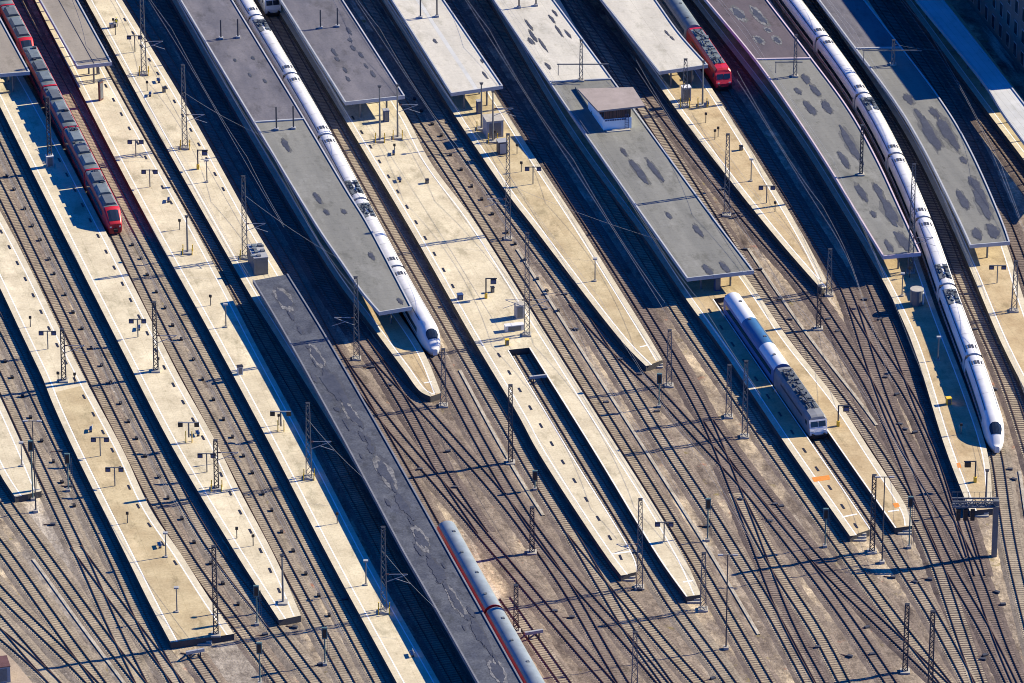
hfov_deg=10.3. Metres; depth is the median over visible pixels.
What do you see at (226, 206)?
platform
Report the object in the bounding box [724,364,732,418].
catenary mast
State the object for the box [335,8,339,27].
roof pole
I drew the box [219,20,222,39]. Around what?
roof pole
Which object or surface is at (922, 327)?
platform
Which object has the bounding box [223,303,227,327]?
platform lamp
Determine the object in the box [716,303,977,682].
railway track
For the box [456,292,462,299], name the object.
platform box
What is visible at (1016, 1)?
window
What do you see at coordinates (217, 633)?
catenary mast
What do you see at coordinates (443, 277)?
overhead wire
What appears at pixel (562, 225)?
platform
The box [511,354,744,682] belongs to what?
railway track
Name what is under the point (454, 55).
platform roof
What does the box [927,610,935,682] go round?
catenary mast
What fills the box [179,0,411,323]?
platform roof
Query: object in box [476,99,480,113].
ticket kiosk
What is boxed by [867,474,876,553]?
catenary mast
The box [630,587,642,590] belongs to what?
point machine
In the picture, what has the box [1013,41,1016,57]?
window
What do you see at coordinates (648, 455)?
cable trough
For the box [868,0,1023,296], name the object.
railway track
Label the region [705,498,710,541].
railway signal
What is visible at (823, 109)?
platform roof
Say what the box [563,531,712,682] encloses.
railway track
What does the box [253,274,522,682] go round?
platform roof
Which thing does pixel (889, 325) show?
railway track
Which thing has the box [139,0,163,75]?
catenary mast
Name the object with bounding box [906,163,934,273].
catenary mast
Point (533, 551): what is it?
catenary mast
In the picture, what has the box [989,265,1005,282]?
platform sign
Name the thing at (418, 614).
railway track
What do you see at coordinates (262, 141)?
overhead wire
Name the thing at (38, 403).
railway track
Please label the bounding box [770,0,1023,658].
railway track
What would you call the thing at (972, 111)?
overhead wire
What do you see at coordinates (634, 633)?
catenary mast
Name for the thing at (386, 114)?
ticket kiosk
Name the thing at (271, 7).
locomotive train
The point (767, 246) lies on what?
railway track
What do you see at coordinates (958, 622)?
railway track
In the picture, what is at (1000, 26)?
window
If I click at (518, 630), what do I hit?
catenary mast
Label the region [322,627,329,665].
railway signal
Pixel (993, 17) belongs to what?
window
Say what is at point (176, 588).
platform lamp
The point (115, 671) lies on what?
cable trough
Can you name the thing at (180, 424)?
platform sign
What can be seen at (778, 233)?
platform
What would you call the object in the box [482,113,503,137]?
equipment cabin
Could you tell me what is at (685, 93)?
door
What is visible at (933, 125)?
platform roof
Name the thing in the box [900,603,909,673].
catenary mast
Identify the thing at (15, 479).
platform
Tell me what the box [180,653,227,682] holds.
railway track
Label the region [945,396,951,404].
grit bin
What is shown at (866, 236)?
overhead wire
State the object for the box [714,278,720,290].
ticket kiosk
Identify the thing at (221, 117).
overhead wire
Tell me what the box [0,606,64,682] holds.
railway track
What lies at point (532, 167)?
platform sign
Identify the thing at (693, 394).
railway track
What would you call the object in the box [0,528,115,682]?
railway track
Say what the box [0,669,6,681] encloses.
door
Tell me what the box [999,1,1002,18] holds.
window
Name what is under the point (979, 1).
window
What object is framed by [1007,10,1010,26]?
window
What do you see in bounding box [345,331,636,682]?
railway track
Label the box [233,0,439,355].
express train
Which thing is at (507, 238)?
catenary mast
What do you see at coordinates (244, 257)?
catenary mast
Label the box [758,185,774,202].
platform sign
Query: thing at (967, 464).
platform display
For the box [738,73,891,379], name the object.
overhead wire
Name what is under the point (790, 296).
overhead wire
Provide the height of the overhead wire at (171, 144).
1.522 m
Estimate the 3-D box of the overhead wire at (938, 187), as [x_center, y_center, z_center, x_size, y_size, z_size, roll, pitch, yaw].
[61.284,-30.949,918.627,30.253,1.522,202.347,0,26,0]
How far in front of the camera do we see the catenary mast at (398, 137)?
934.61 m
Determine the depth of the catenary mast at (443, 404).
848.48 m
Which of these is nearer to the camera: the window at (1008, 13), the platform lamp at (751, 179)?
the platform lamp at (751, 179)
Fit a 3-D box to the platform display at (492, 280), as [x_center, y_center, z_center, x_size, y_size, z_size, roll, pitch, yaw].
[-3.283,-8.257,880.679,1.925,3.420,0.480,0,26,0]
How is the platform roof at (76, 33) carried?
on the platform at (391, 638)
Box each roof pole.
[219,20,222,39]
[236,19,239,38]
[274,107,278,130]
[291,106,295,129]
[318,10,322,28]
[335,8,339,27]
[418,0,422,17]
[435,0,438,16]
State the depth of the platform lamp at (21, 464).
829.58 m
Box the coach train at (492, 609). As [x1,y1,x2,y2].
[437,521,544,682]
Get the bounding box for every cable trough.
[32,559,125,682]
[458,370,544,514]
[516,249,759,633]
[748,248,877,424]
[1018,471,1023,508]
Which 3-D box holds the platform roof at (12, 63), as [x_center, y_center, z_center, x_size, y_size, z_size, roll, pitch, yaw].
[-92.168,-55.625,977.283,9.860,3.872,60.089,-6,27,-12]
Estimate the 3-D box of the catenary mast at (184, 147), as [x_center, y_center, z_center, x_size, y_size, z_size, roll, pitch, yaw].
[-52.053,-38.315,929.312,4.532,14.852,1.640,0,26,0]
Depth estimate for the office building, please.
969.56 m
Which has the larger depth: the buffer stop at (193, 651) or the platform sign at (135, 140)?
the platform sign at (135, 140)
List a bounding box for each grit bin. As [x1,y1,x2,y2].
[504,338,509,345]
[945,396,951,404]
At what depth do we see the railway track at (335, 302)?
899.17 m
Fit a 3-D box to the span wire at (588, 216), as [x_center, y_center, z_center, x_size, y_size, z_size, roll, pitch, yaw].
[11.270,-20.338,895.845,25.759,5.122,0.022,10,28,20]
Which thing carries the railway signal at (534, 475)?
on the ground
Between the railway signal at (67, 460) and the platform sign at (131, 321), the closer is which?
the railway signal at (67, 460)
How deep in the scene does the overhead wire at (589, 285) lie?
869.52 m
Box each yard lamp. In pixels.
[23,420,41,512]
[718,554,737,649]
[875,476,893,563]
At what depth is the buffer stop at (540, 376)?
856.34 m
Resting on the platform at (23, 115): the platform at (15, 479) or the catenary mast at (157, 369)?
the catenary mast at (157, 369)
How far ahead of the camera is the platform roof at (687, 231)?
920.79 m
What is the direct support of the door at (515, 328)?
in the platform bench box at (515, 326)
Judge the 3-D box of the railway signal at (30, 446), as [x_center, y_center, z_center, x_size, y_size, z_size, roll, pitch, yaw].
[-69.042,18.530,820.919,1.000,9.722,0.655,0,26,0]
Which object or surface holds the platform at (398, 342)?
on the ground
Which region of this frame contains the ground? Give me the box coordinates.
[0,0,1023,682]
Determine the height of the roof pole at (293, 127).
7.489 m
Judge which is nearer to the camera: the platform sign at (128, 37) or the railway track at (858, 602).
the railway track at (858, 602)
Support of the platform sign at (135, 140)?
on the platform at (391, 638)
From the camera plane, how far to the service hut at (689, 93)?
949.12 m
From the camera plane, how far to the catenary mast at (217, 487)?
822.27 m
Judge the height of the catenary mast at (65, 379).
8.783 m
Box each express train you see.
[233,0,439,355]
[775,0,1003,452]
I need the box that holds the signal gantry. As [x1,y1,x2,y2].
[952,492,999,556]
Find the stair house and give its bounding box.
[247,243,267,275]
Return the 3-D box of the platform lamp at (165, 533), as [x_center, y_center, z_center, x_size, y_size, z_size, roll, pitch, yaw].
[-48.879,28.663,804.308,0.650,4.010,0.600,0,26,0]
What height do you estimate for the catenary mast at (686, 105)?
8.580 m
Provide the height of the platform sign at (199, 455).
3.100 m
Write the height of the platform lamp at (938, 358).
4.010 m
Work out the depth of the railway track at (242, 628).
840.13 m
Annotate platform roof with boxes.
[0,18,29,91]
[39,0,111,82]
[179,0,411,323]
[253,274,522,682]
[279,0,404,117]
[390,0,502,108]
[492,0,753,288]
[600,0,707,86]
[704,0,920,268]
[817,0,1009,257]
[912,0,1023,144]
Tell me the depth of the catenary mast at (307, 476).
824.72 m
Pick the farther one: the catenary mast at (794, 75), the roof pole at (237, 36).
the roof pole at (237, 36)
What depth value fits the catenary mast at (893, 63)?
953.90 m
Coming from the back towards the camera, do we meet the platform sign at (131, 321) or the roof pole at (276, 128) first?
the roof pole at (276, 128)
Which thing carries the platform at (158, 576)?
on the ground
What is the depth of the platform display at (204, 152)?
923.75 m
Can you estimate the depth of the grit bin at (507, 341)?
866.12 m
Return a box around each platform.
[0,76,300,625]
[0,212,233,648]
[0,398,41,502]
[33,0,439,682]
[84,0,474,682]
[170,0,439,402]
[278,5,701,602]
[379,0,662,370]
[487,0,911,541]
[596,0,825,293]
[689,0,992,516]
[813,0,1023,393]
[902,0,1023,164]
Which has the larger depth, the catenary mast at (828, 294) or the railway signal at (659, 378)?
the catenary mast at (828, 294)
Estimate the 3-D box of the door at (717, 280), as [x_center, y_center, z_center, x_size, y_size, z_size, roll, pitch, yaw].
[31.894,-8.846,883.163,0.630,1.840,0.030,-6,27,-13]
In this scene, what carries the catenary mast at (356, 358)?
on the ground
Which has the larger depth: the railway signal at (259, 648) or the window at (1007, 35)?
the window at (1007, 35)
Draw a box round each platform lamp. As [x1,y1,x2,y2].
[19,441,23,466]
[163,531,167,557]
[174,586,178,612]
[204,159,208,182]
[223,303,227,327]
[363,559,367,585]
[593,257,596,281]
[749,158,753,181]
[900,272,904,296]
[936,336,940,360]
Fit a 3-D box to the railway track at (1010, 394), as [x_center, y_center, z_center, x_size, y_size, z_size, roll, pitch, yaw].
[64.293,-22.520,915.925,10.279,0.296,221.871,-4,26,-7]
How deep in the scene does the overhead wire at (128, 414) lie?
832.69 m
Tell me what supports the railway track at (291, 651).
on the ground
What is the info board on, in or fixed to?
on the platform at (391, 638)
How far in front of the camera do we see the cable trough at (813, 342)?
870.04 m
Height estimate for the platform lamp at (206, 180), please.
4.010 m
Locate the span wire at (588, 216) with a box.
[510,185,658,239]
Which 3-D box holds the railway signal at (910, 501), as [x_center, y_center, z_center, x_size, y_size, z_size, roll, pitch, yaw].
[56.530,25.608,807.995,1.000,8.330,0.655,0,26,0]
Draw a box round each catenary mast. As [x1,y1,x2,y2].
[45,96,53,167]
[59,328,85,382]
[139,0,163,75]
[151,301,177,372]
[180,64,206,149]
[182,215,192,254]
[210,439,239,491]
[211,545,220,636]
[239,175,266,259]
[278,554,287,604]
[303,402,333,480]
[333,276,360,360]
[375,85,384,142]
[378,526,409,614]
[393,84,419,139]
[439,348,447,407]
[476,82,483,130]
[486,133,511,240]
[488,90,515,143]
[505,232,548,336]
[506,384,514,464]
[513,584,520,633]
[527,506,536,554]
[557,39,608,81]
[615,498,643,589]
[631,631,637,682]
[664,329,673,387]
[680,58,689,107]
[697,60,707,106]
[698,552,707,611]
[722,133,730,216]
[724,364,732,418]
[740,360,748,438]
[775,34,802,77]
[814,285,822,330]
[824,248,833,296]
[857,124,864,175]
[862,39,921,65]
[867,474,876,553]
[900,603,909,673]
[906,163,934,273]
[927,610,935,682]
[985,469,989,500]
[1009,260,1018,312]
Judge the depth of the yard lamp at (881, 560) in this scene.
803.19 m
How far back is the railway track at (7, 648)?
780.47 m
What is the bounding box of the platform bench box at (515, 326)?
[504,322,523,331]
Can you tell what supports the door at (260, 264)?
in the stair house
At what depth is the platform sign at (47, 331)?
863.98 m
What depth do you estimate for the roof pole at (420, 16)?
972.49 m
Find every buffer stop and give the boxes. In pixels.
[186,648,204,658]
[525,629,542,639]
[529,374,546,382]
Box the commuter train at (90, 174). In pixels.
[0,0,121,233]
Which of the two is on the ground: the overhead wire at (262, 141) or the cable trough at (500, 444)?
the cable trough at (500, 444)
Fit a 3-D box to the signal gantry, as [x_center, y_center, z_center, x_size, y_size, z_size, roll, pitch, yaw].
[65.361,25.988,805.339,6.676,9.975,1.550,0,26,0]
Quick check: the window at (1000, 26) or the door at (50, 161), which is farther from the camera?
the window at (1000, 26)
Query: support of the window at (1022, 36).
in the office building
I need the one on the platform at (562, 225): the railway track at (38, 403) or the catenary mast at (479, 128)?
the catenary mast at (479, 128)
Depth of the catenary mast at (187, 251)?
895.39 m
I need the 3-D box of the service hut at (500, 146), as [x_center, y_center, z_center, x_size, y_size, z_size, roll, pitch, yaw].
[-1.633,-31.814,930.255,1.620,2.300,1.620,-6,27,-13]
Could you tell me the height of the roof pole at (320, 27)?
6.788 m
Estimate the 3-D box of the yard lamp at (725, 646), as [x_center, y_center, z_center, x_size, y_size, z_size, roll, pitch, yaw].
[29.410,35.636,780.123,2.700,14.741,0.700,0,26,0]
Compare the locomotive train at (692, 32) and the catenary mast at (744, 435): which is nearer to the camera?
the catenary mast at (744, 435)
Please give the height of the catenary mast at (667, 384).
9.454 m
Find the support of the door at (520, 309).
in the platform box at (518, 311)
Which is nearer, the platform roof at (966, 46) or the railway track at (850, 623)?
the railway track at (850, 623)
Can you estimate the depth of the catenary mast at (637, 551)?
796.00 m
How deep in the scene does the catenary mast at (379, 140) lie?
934.01 m
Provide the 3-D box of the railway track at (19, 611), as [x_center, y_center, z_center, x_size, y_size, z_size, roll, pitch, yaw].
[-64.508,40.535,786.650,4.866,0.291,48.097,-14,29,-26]
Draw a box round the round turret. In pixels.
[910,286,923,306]
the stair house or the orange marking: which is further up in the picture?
the stair house
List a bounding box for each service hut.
[496,138,507,154]
[681,84,691,101]
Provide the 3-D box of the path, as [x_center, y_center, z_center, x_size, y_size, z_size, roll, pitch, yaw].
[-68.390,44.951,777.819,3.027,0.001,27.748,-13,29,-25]
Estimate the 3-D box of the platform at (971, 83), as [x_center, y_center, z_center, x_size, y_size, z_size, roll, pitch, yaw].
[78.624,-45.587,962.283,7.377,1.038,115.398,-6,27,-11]
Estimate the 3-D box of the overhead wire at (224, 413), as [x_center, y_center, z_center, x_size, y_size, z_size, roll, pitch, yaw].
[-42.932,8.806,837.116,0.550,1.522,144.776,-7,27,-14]
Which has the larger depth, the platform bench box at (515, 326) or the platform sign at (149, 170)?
the platform sign at (149, 170)
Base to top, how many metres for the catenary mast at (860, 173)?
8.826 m
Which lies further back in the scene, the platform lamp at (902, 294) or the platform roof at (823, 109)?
the platform roof at (823, 109)
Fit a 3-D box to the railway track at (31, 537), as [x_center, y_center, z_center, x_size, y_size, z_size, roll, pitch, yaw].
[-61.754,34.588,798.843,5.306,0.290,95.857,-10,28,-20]
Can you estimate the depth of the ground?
832.57 m
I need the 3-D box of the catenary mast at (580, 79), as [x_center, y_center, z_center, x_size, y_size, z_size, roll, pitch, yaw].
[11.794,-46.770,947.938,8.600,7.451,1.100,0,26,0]
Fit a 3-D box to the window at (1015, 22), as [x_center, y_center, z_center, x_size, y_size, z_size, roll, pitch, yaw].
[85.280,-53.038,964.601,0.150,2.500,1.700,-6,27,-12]
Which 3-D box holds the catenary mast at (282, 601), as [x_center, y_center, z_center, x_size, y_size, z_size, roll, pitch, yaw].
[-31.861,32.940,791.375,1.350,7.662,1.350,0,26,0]
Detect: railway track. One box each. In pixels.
[0,112,330,682]
[0,166,296,682]
[0,299,183,682]
[0,356,156,682]
[0,480,150,682]
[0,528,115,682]
[0,575,103,682]
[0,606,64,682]
[0,624,70,682]
[13,0,392,682]
[23,75,363,682]
[63,545,192,682]
[78,0,471,682]
[122,0,445,528]
[149,0,495,533]
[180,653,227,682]
[253,0,681,682]
[307,301,618,682]
[344,0,781,682]
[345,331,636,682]
[354,0,818,682]
[398,312,671,682]
[445,0,831,682]
[469,0,956,682]
[498,596,579,682]
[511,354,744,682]
[560,0,992,682]
[562,302,904,682]
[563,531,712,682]
[569,0,1019,682]
[683,0,993,575]
[700,69,1023,682]
[700,420,949,682]
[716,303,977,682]
[727,492,858,682]
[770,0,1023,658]
[802,0,1023,475]
[846,305,978,555]
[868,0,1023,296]
[888,0,1023,195]
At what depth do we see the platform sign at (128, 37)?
967.22 m
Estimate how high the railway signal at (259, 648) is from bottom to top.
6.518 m
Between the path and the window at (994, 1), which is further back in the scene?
the window at (994, 1)
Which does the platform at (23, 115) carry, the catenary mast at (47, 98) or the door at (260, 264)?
the catenary mast at (47, 98)
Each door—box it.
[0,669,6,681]
[48,158,52,166]
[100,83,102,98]
[256,259,265,273]
[478,103,480,112]
[489,123,500,136]
[500,143,505,153]
[508,326,520,330]
[517,307,522,317]
[684,89,689,99]
[716,279,719,289]
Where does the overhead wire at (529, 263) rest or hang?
hanging from the catenary mast at (526, 334)
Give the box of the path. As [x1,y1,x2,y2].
[0,649,31,682]
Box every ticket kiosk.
[45,154,53,167]
[236,364,242,374]
[382,108,389,121]
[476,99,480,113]
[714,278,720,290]
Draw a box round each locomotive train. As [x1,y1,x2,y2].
[258,0,280,15]
[657,0,731,89]
[723,292,827,438]
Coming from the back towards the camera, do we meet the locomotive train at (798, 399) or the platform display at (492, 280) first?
the platform display at (492, 280)
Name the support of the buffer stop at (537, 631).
on the railway track at (547, 659)
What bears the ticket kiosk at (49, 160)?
on the platform at (23, 115)
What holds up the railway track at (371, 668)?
on the ground
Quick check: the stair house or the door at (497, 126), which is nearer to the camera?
the stair house
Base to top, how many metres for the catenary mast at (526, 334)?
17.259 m
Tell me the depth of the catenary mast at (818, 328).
872.44 m
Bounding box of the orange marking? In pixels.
[812,475,829,481]
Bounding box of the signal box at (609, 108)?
[575,84,644,132]
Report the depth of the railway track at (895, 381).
849.16 m
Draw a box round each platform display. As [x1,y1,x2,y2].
[196,150,207,169]
[485,278,496,298]
[836,405,849,426]
[964,461,976,482]
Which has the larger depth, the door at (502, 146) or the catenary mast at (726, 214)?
the door at (502, 146)
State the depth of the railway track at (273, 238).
919.25 m
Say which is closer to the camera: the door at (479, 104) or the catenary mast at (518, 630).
the catenary mast at (518, 630)
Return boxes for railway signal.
[28,440,36,500]
[64,453,72,491]
[253,585,260,625]
[256,642,264,682]
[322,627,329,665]
[532,470,537,490]
[657,373,663,407]
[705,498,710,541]
[823,508,829,547]
[907,496,914,548]
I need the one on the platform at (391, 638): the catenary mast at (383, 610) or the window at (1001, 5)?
the catenary mast at (383, 610)
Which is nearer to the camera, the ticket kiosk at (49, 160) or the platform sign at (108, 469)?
the platform sign at (108, 469)
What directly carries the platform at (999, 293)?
on the ground
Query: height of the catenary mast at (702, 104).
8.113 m
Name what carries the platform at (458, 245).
on the ground
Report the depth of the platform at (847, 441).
857.17 m
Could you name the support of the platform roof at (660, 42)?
on the platform at (778, 233)
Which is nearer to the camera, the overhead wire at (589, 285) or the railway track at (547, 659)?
the railway track at (547, 659)
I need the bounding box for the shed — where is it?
[0,655,10,682]
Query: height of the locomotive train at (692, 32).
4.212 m
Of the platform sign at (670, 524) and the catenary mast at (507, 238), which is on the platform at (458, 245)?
the platform sign at (670, 524)
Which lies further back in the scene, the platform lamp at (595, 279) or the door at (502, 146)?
the door at (502, 146)
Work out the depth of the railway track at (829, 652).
794.34 m
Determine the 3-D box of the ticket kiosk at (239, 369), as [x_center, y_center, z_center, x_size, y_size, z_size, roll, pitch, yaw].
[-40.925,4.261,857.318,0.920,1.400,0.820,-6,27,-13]
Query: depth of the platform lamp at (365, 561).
797.00 m
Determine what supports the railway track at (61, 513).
on the ground
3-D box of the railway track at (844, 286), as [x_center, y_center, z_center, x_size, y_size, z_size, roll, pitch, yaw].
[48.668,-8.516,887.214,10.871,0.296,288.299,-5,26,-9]
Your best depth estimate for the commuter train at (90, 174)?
935.21 m
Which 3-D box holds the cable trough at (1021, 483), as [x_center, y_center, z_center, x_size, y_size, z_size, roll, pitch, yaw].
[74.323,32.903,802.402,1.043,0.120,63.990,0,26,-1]
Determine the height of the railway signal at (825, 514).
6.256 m
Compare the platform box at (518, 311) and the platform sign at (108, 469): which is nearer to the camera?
the platform sign at (108, 469)
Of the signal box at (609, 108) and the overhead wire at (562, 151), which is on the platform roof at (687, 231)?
the signal box at (609, 108)
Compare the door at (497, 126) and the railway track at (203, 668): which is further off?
the door at (497, 126)
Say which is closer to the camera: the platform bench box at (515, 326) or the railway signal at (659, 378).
the railway signal at (659, 378)
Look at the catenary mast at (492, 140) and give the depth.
932.83 m
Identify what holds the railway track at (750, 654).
on the ground
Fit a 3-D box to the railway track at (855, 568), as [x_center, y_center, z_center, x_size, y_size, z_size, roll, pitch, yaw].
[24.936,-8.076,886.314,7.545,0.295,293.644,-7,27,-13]
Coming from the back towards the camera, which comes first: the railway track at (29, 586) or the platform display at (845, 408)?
the platform display at (845, 408)
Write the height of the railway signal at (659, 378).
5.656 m
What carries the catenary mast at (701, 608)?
on the ground
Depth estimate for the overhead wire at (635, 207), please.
897.32 m
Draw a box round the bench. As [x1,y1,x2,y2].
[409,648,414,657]
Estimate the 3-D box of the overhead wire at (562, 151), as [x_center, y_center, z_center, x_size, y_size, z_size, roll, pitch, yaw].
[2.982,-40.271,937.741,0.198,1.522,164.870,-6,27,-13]
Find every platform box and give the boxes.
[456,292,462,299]
[514,301,523,318]
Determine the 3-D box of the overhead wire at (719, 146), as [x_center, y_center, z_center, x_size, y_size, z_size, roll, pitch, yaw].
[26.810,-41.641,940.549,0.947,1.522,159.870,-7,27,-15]
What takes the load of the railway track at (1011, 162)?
on the ground
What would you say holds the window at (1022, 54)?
in the office building
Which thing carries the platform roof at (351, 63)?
on the platform at (458, 245)
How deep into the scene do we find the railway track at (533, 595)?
811.24 m
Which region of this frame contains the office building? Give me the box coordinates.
[967,0,1023,72]
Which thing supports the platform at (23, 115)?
on the ground
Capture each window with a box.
[977,0,980,11]
[984,4,987,20]
[991,13,994,30]
[992,0,995,8]
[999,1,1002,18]
[999,22,1002,39]
[1006,31,1009,47]
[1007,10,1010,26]
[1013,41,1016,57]
[1014,19,1017,35]
[1015,0,1018,14]
[1020,50,1023,66]
[1021,29,1023,44]
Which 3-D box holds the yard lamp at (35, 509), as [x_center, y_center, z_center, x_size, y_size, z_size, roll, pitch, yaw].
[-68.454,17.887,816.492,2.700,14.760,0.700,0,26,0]
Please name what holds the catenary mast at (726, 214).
on the ground
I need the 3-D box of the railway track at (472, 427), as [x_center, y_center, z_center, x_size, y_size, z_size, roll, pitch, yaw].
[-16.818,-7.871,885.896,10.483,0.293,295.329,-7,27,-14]
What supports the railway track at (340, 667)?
on the ground
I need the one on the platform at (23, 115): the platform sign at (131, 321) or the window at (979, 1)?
the platform sign at (131, 321)
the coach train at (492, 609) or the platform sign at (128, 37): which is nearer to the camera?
the coach train at (492, 609)
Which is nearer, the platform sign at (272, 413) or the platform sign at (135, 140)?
the platform sign at (272, 413)
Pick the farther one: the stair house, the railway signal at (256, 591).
the stair house
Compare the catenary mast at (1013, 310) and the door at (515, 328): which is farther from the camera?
the catenary mast at (1013, 310)
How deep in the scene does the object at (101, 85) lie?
949.25 m
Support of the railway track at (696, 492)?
on the ground
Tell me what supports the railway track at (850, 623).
on the ground
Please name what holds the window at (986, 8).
in the office building
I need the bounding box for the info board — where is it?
[97,79,103,100]
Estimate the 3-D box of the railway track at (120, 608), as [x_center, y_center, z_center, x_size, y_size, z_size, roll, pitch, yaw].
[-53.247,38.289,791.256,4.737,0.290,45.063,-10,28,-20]
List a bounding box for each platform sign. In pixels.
[39,330,55,348]
[91,437,108,455]
[105,467,123,485]
[127,35,141,51]
[127,139,143,156]
[129,318,145,336]
[141,169,157,186]
[178,422,198,442]
[197,453,215,471]
[270,411,290,431]
[525,166,540,183]
[655,521,673,540]
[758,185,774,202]
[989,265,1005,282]
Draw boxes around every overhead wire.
[1,160,266,625]
[92,4,257,290]
[118,203,339,629]
[151,2,283,226]
[179,4,353,294]
[297,30,585,517]
[360,3,679,498]
[385,1,754,546]
[466,1,663,309]
[502,2,759,395]
[602,3,833,291]
[636,60,933,510]
[719,0,971,499]
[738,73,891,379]
[827,0,1023,391]
[902,2,1023,227]
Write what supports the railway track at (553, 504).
on the ground
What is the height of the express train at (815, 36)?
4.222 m
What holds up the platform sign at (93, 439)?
on the platform at (158, 576)

